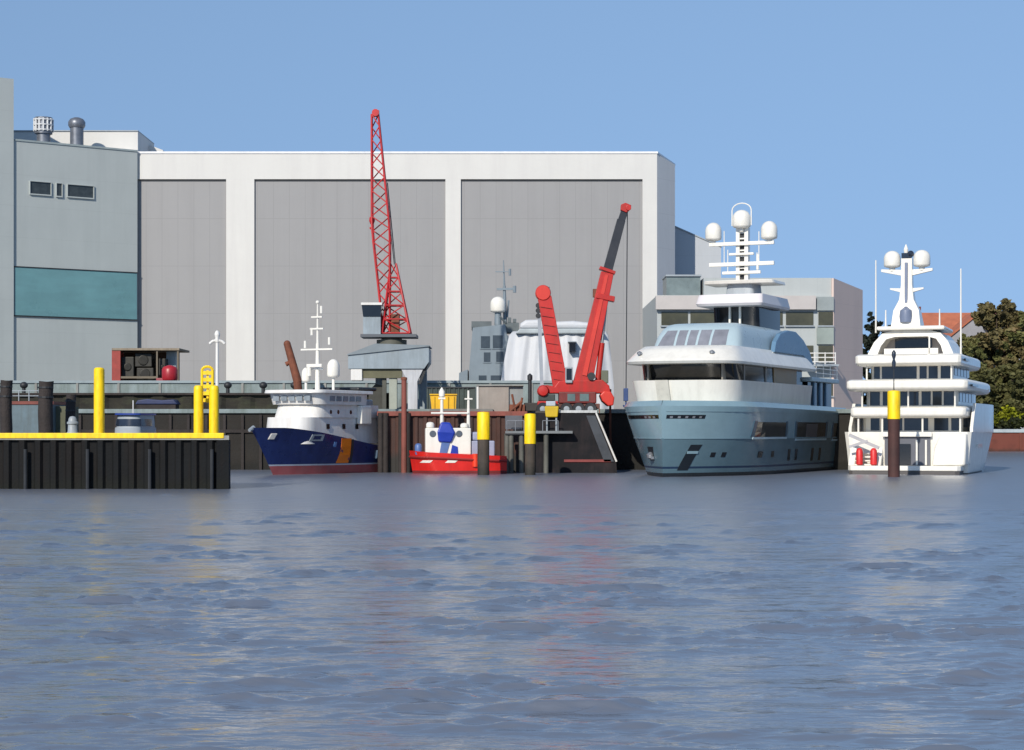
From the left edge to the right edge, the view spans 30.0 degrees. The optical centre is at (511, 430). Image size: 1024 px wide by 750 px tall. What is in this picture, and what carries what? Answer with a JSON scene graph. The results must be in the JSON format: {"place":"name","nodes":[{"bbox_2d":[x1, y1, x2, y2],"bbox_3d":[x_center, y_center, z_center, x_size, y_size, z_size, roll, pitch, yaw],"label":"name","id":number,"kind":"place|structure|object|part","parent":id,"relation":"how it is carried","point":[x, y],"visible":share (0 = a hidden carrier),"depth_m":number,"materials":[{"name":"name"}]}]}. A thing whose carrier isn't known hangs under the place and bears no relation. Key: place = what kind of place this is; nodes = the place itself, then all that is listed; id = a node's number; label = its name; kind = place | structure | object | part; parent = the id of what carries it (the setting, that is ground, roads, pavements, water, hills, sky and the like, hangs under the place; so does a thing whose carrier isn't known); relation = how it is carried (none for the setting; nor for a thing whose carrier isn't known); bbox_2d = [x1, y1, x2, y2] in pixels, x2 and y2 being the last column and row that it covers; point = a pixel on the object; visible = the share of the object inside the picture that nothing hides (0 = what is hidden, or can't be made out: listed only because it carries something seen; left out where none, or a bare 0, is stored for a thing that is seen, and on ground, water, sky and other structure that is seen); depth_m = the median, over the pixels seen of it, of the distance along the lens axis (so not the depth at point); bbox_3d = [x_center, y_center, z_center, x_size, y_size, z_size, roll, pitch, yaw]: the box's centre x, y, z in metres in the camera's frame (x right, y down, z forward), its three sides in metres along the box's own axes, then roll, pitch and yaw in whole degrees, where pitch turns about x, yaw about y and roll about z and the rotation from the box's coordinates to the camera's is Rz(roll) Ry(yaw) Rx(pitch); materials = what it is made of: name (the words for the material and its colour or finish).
{"place":"outdoors","nodes":[
{"label":"outdoors","id":0,"kind":"place"},
{"bbox_2d":[12,381,557,408],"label":"flood wall","id":1,"kind":"structure","parent":0,"point":[145,387],"depth_m":236.00,"materials":[{"name":"concrete"}]},
{"bbox_2d":[137,151,674,408],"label":"shipyard hall","id":2,"kind":"structure","parent":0,"point":[252,257],"depth_m":330.45,"materials":[{"name":"metal"}]},
{"bbox_2d":[137,180,225,380],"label":"door panel","id":3,"kind":"structure","parent":2,"relation":"in","point":[181,225],"depth_m":330.46,"materials":[{"name":"grey metal"}]},
{"bbox_2d":[255,181,444,380],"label":"door panel","id":4,"kind":"structure","parent":2,"relation":"in","point":[313,239],"depth_m":330.46,"materials":[{"name":"grey metal"}]},
{"bbox_2d":[461,181,641,408],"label":"door panel","id":5,"kind":"structure","parent":2,"relation":"in","point":[557,235],"depth_m":330.46,"materials":[{"name":"grey metal"}]},
{"bbox_2d":[429,409,492,410],"bbox_3d":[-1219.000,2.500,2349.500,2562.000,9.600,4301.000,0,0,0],"label":"yard ground","id":6,"kind":"structure","parent":0,"point":[461,409],"depth_m":199.00,"materials":[{"name":"concrete"}]},
{"bbox_2d":[20,382,27,392],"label":"quay bollard","id":7,"kind":"object","parent":6,"relation":"on","point":[23,385],"visible":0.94,"depth_m":232.22,"materials":[{"name":"metal"}]},
{"bbox_2d":[0,78,162,380],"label":"workshop building","id":8,"kind":"structure","parent":6,"relation":"on","point":[68,261],"depth_m":321.92,"materials":[{"name":"metal"}]},
{"bbox_2d":[29,181,51,195],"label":"window","id":9,"kind":"structure","parent":8,"relation":"in","point":[41,188],"depth_m":319.20,"materials":[{"name":"black glass"}]},
{"bbox_2d":[33,116,53,141],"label":"roof vent","id":10,"kind":"object","parent":8,"relation":"on","point":[43,128],"visible":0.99,"depth_m":320.45,"materials":[{"name":"metal"}]},
{"bbox_2d":[56,183,62,197],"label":"window","id":11,"kind":"structure","parent":8,"relation":"in","point":[59,186],"depth_m":321.08,"materials":[{"name":"grey glass"}]},
{"bbox_2d":[68,117,84,144],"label":"roof vent","id":12,"kind":"object","parent":8,"relation":"on","point":[76,125],"visible":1,"depth_m":323.97,"materials":[{"name":"metal"}]},
{"bbox_2d":[67,184,93,198],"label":"window","id":13,"kind":"structure","parent":8,"relation":"in","point":[73,190],"depth_m":323.24,"materials":[{"name":"black glass"}]},
{"bbox_2d":[112,348,189,380],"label":"machine shed","id":14,"kind":"structure","parent":6,"relation":"on","point":[138,364],"depth_m":251.20,"materials":[{"name":"red metal"}]},
{"bbox_2d":[136,399,180,408],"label":"covered stack","id":15,"kind":"object","parent":6,"relation":"on","point":[156,404],"visible":0.8,"depth_m":218.00,"materials":[{"name":"blue fabric"}]},
{"bbox_2d":[156,365,177,380],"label":"red tank","id":16,"kind":"object","parent":6,"relation":"on","point":[169,372],"visible":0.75,"depth_m":239.22,"materials":[{"name":"metal"}]},
{"bbox_2d":[12,393,388,408],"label":"retaining wall","id":17,"kind":"structure","parent":6,"relation":"on","point":[186,400],"depth_m":222.13,"materials":[{"name":"metal"}]},
{"bbox_2d":[209,330,224,386],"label":"lamp post","id":18,"kind":"object","parent":6,"relation":"on","point":[217,340],"visible":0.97,"depth_m":147.39,"materials":[{"name":"white metal"}]},
{"bbox_2d":[224,382,231,392],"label":"quay bollard","id":19,"kind":"object","parent":6,"relation":"on","point":[227,385],"visible":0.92,"depth_m":232.23,"materials":[{"name":"metal"}]},
{"bbox_2d":[259,382,266,392],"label":"quay bollard","id":20,"kind":"object","parent":6,"relation":"on","point":[262,385],"visible":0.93,"depth_m":232.26,"materials":[{"name":"metal"}]},
{"bbox_2d":[284,340,301,389],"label":"leaning boom","id":21,"kind":"object","parent":6,"relation":"on","point":[291,363],"visible":0.95,"depth_m":227.61,"materials":[{"name":"metal"}]},
{"bbox_2d":[347,109,431,408],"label":"harbour crane","id":22,"kind":"object","parent":6,"relation":"on","point":[391,355],"visible":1,"depth_m":220.10,"materials":[{"name":"red paint"}]},
{"bbox_2d":[430,394,457,408],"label":"yellow skip","id":23,"kind":"object","parent":6,"relation":"on","point":[449,401],"visible":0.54,"depth_m":207.00,"materials":[{"name":"yellow metal"}]},
{"bbox_2d":[427,387,475,408],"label":"green container","id":24,"kind":"object","parent":6,"relation":"on","point":[461,401],"visible":0.46,"depth_m":214.07,"materials":[{"name":"metal"}]},
{"bbox_2d":[459,260,518,380],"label":"grey ship","id":25,"kind":"object","parent":6,"relation":"on","point":[489,342],"visible":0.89,"depth_m":258.00},
{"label":"window","id":26,"kind":"part","parent":25,"relation":"part of","materials":[{"name":"glass"}]},
{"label":"window","id":27,"kind":"part","parent":25,"relation":"part of","materials":[{"name":"glass"}]},
{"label":"window","id":28,"kind":"part","parent":25,"relation":"part of","materials":[{"name":"glass"}]},
{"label":"window","id":29,"kind":"part","parent":25,"relation":"part of","materials":[{"name":"glass"}]},
{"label":"window","id":30,"kind":"part","parent":25,"relation":"part of","materials":[{"name":"glass"}]},
{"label":"window","id":31,"kind":"part","parent":25,"relation":"part of","materials":[{"name":"glass"}]},
{"bbox_2d":[501,319,613,408],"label":"shrouded hull","id":32,"kind":"object","parent":6,"relation":"on","point":[521,361],"visible":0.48,"depth_m":252.86,"materials":[{"name":"white fabric"}]},
{"bbox_2d":[675,226,721,280],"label":"hall","id":33,"kind":"structure","parent":6,"relation":"on","point":[695,254],"depth_m":346.00,"materials":[{"name":"grey paint"}]},
{"bbox_2d":[0,451,1023,749],"bbox_3d":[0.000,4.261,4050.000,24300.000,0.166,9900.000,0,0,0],"label":"water","id":34,"kind":"structure","parent":0,"point":[564,611],"depth_m":45.16,"materials":[{"name":"blue liquid"}]},
{"bbox_2d":[0,380,12,432],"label":"timber pile","id":35,"kind":"object","parent":34,"relation":"in","point":[6,396],"visible":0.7,"depth_m":156.59,"materials":[{"name":"wood"}]},
{"bbox_2d":[12,390,65,432],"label":"work pontoon","id":36,"kind":"object","parent":34,"relation":"on","point":[24,416],"visible":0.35,"depth_m":166.00,"materials":[{"name":"metal"}]},
{"bbox_2d":[56,406,78,432],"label":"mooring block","id":37,"kind":"structure","parent":36,"relation":"attached to","point":[60,419],"depth_m":167.00,"materials":[{"name":"beige concrete"}]},
{"bbox_2d":[38,381,53,432],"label":"timber pile","id":38,"kind":"object","parent":34,"relation":"in","point":[45,409],"visible":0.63,"depth_m":156.50,"materials":[{"name":"wood"}]},
{"bbox_2d":[65,395,75,432],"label":"timber pile","id":39,"kind":"object","parent":34,"relation":"in","point":[70,401],"visible":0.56,"depth_m":159.66,"materials":[{"name":"wood"}]},
{"bbox_2d":[0,433,229,488],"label":"sheet pile pier","id":40,"kind":"structure","parent":34,"relation":"in","point":[114,460],"depth_m":141.66,"materials":[{"name":"metal"}]},
{"bbox_2d":[67,416,77,432],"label":"mooring bollard","id":41,"kind":"object","parent":40,"relation":"on","point":[72,422],"visible":0.89,"depth_m":143.21,"materials":[{"name":"white metal"}]},
{"bbox_2d":[94,367,104,432],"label":"yellow post","id":42,"kind":"object","parent":40,"relation":"on","point":[99,399],"visible":0.84,"depth_m":142.26,"materials":[{"name":"metal"}]},
{"bbox_2d":[194,385,202,432],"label":"yellow post","id":43,"kind":"object","parent":40,"relation":"on","point":[198,408],"visible":0.92,"depth_m":142.30,"materials":[{"name":"metal"}]},
{"bbox_2d":[201,365,213,432],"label":"safety ladder","id":44,"kind":"object","parent":40,"relation":"on","point":[207,379],"visible":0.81,"depth_m":144.14,"materials":[{"name":"yellow metal"}]},
{"bbox_2d":[209,385,218,432],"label":"yellow post","id":45,"kind":"object","parent":40,"relation":"on","point":[213,408],"visible":0.9,"depth_m":142.30,"materials":[{"name":"metal"}]},
{"bbox_2d":[115,400,155,432],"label":"workboat","id":46,"kind":"object","parent":34,"relation":"on","point":[133,422],"visible":0.22,"depth_m":167.56,"materials":[{"name":"white paint"}]},
{"bbox_2d":[116,419,151,425],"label":"windows","id":47,"kind":"structure","parent":46,"relation":"in","point":[119,422],"depth_m":167.51,"materials":[{"name":"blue glass"}]},
{"bbox_2d":[248,300,377,474],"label":"patrol ship","id":48,"kind":"object","parent":34,"relation":"on","point":[317,429],"visible":0.91,"depth_m":191.41,"materials":[{"name":"blue paint"}]},
{"bbox_2d":[401,377,406,472],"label":"rusty pole","id":49,"kind":"object","parent":34,"relation":"in","point":[403,424],"visible":0.87,"depth_m":197.17,"materials":[{"name":"metal"}]},
{"bbox_2d":[377,411,526,472],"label":"rusty jetty","id":50,"kind":"object","parent":34,"relation":"in","point":[389,441],"visible":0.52,"depth_m":198.00,"materials":[{"name":"brown metal"}]},
{"bbox_2d":[476,385,523,410],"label":"concrete kiosk","id":51,"kind":"object","parent":50,"relation":"on","point":[496,397],"visible":0.73,"depth_m":206.00,"materials":[{"name":"white paint"}]},
{"bbox_2d":[509,394,524,410],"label":"scrap heap","id":52,"kind":"object","parent":50,"relation":"on","point":[519,406],"visible":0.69,"depth_m":203.92,"materials":[{"name":"metal"}]},
{"bbox_2d":[524,373,536,411],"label":"black pipe post","id":53,"kind":"object","parent":50,"relation":"on","point":[530,406],"visible":0.69,"depth_m":204.78,"materials":[{"name":"metal"}]},
{"bbox_2d":[409,387,506,473],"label":"red tug","id":54,"kind":"object","parent":34,"relation":"on","point":[449,449],"visible":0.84,"depth_m":192.31,"materials":[{"name":"clear paint"}]},
{"bbox_2d":[79,409,850,469],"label":"quay wall","id":55,"kind":"structure","parent":34,"relation":"in","point":[246,452],"depth_m":211.90,"materials":[{"name":"metal"}]},
{"bbox_2d":[477,412,489,474],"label":"dolphin post","id":56,"kind":"object","parent":34,"relation":"in","point":[483,428],"visible":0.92,"depth_m":186.49,"materials":[{"name":"metal"}]},
{"bbox_2d":[524,413,535,474],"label":"dolphin post","id":57,"kind":"object","parent":34,"relation":"in","point":[529,430],"visible":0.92,"depth_m":186.54,"materials":[{"name":"metal"}]},
{"bbox_2d":[504,416,572,472],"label":"steel walkway","id":58,"kind":"structure","parent":34,"relation":"in","point":[513,422],"depth_m":194.88,"materials":[{"name":"grey metal"}]},
{"bbox_2d":[534,410,616,472],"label":"crane barge","id":59,"kind":"object","parent":34,"relation":"on","point":[585,446],"visible":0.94,"depth_m":196.00,"materials":[{"name":"black paint"}]},
{"bbox_2d":[545,401,558,430],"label":"yellow float","id":60,"kind":"object","parent":59,"relation":"on","point":[551,409],"visible":1,"depth_m":195.23,"materials":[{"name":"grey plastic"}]},
{"bbox_2d":[535,203,630,410],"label":"mobile crane","id":61,"kind":"object","parent":59,"relation":"on","point":[582,389],"visible":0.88,"depth_m":202.27,"materials":[{"name":"red paint"}]},
{"bbox_2d":[599,389,610,444],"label":"mooring stake","id":62,"kind":"object","parent":34,"relation":"in","point":[609,423],"visible":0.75,"depth_m":210.50,"materials":[{"name":"metal"}]},
{"bbox_2d":[624,203,845,476],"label":"blue yacht","id":63,"kind":"object","parent":34,"relation":"on","point":[730,391],"visible":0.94,"depth_m":186.52,"materials":[{"name":"clear paint"}]},
{"bbox_2d":[750,421,788,438],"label":"hull window","id":64,"kind":"structure","parent":63,"relation":"in","point":[760,430],"depth_m":187.33,"materials":[{"name":"black glass"}]},
{"bbox_2d":[794,421,827,440],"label":"hull window","id":65,"kind":"structure","parent":63,"relation":"in","point":[802,429],"depth_m":201.25,"materials":[{"name":"black glass"}]},
{"bbox_2d":[831,422,837,440],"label":"hull window","id":66,"kind":"structure","parent":63,"relation":"in","point":[834,425],"depth_m":210.52,"materials":[{"name":"black glass"}]},
{"bbox_2d":[887,350,899,476],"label":"dolphin post","id":67,"kind":"object","parent":34,"relation":"in","point":[893,406],"visible":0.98,"depth_m":178.54,"materials":[{"name":"yellow paint"}]},
{"bbox_2d":[845,244,993,474],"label":"white yacht","id":68,"kind":"object","parent":34,"relation":"on","point":[946,424],"visible":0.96,"depth_m":192.62,"materials":[{"name":"clear paint"}]},
{"bbox_2d":[900,444,910,464],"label":"glass door","id":69,"kind":"structure","parent":68,"relation":"in","point":[905,449],"depth_m":190.51,"materials":[{"name":"grey glass"}]},
{"bbox_2d":[0,0,1023,394],"label":"sky","id":70,"kind":"structure","parent":0,"point":[863,130],"materials":[{"name":"blue"}]},
{"bbox_2d":[643,275,862,408],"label":"office building","id":71,"kind":"structure","parent":0,"point":[822,318],"depth_m":270.30,"materials":[{"name":"white paint"}]},
{"bbox_2d":[660,312,687,326],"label":"window","id":72,"kind":"structure","parent":71,"relation":"in","point":[667,318],"depth_m":269.85,"materials":[{"name":"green glass"}]},
{"bbox_2d":[690,312,713,323],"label":"window","id":73,"kind":"structure","parent":71,"relation":"in","point":[695,317],"depth_m":269.85,"materials":[{"name":"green glass"}]},
{"bbox_2d":[780,312,783,326],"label":"window","id":74,"kind":"structure","parent":71,"relation":"in","point":[781,313],"depth_m":269.85,"materials":[{"name":"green glass"}]},
{"bbox_2d":[785,312,813,326],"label":"window","id":75,"kind":"structure","parent":71,"relation":"in","point":[793,319],"depth_m":269.85,"materials":[{"name":"grey glass"}]},
{"bbox_2d":[807,346,813,362],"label":"window","id":76,"kind":"structure","parent":71,"relation":"in","point":[810,348],"depth_m":269.85,"materials":[{"name":"grey glass"}]},
{"bbox_2d":[818,312,833,326],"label":"window","id":77,"kind":"structure","parent":71,"relation":"in","point":[825,319],"depth_m":269.85,"materials":[{"name":"grey glass"}]},
{"bbox_2d":[818,346,833,362],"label":"window","id":78,"kind":"structure","parent":71,"relation":"in","point":[821,349],"depth_m":269.85,"materials":[{"name":"grey glass"}]},
{"bbox_2d":[919,307,994,367],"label":"house","id":79,"kind":"structure","parent":0,"point":[952,322],"depth_m":443.17,"materials":[{"name":"orange tile"}]},
{"bbox_3d":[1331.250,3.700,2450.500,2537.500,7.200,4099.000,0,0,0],"label":"river bank","id":80,"kind":"structure","parent":0,"visible":0},
{"bbox_2d":[863,311,883,404],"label":"leafy tree","id":81,"kind":"object","parent":80,"relation":"on","point":[870,339],"visible":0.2,"depth_m":518.62,"materials":[{"name":"green plant"}]},
{"bbox_2d":[959,333,987,376],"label":"leafy tree","id":82,"kind":"object","parent":80,"relation":"on","point":[970,348],"visible":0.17,"depth_m":413.76,"materials":[{"name":"green plant"}]},
{"bbox_2d":[968,366,1002,404],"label":"leafy tree","id":83,"kind":"object","parent":80,"relation":"on","point":[983,374],"visible":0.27,"depth_m":407.82,"materials":[{"name":"green plant"}]},
{"bbox_2d":[956,298,1023,428],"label":"leafy tree","id":84,"kind":"object","parent":80,"relation":"on","point":[1001,321],"visible":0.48,"depth_m":421.45,"materials":[{"name":"green plant"}]},
{"bbox_2d":[990,401,1002,427],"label":"shrub","id":85,"kind":"object","parent":80,"relation":"on","point":[997,408],"visible":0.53,"depth_m":403.80,"materials":[{"name":"green plant"}]},
{"bbox_2d":[984,359,1023,428],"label":"leafy tree","id":86,"kind":"object","parent":80,"relation":"on","point":[1011,391],"visible":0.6,"depth_m":406.06,"materials":[{"name":"green plant"}]},
{"bbox_2d":[988,429,1023,450],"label":"brick quay wall","id":87,"kind":"structure","parent":80,"relation":"on","point":[1007,439],"depth_m":399.50,"materials":[{"name":"red brick"}]},
{"bbox_2d":[994,409,1021,427],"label":"shrub","id":88,"kind":"object","parent":80,"relation":"on","point":[997,418],"visible":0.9,"depth_m":402.52,"materials":[{"name":"green plant"}]},
{"bbox_2d":[993,311,1023,409],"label":"leafy tree","id":89,"kind":"object","parent":80,"relation":"on","point":[1018,337],"visible":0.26,"depth_m":418.25,"materials":[{"name":"green plant"}]},
{"bbox_2d":[997,415,1023,428],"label":"shrub","id":90,"kind":"object","parent":80,"relation":"on","point":[1006,423],"visible":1,"depth_m":401.51,"materials":[{"name":"green plant"}]},
{"bbox_2d":[998,405,1023,427],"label":"shrub","id":91,"kind":"object","parent":80,"relation":"on","point":[1008,410],"visible":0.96,"depth_m":402.06,"materials":[{"name":"green plant"}]}
]}

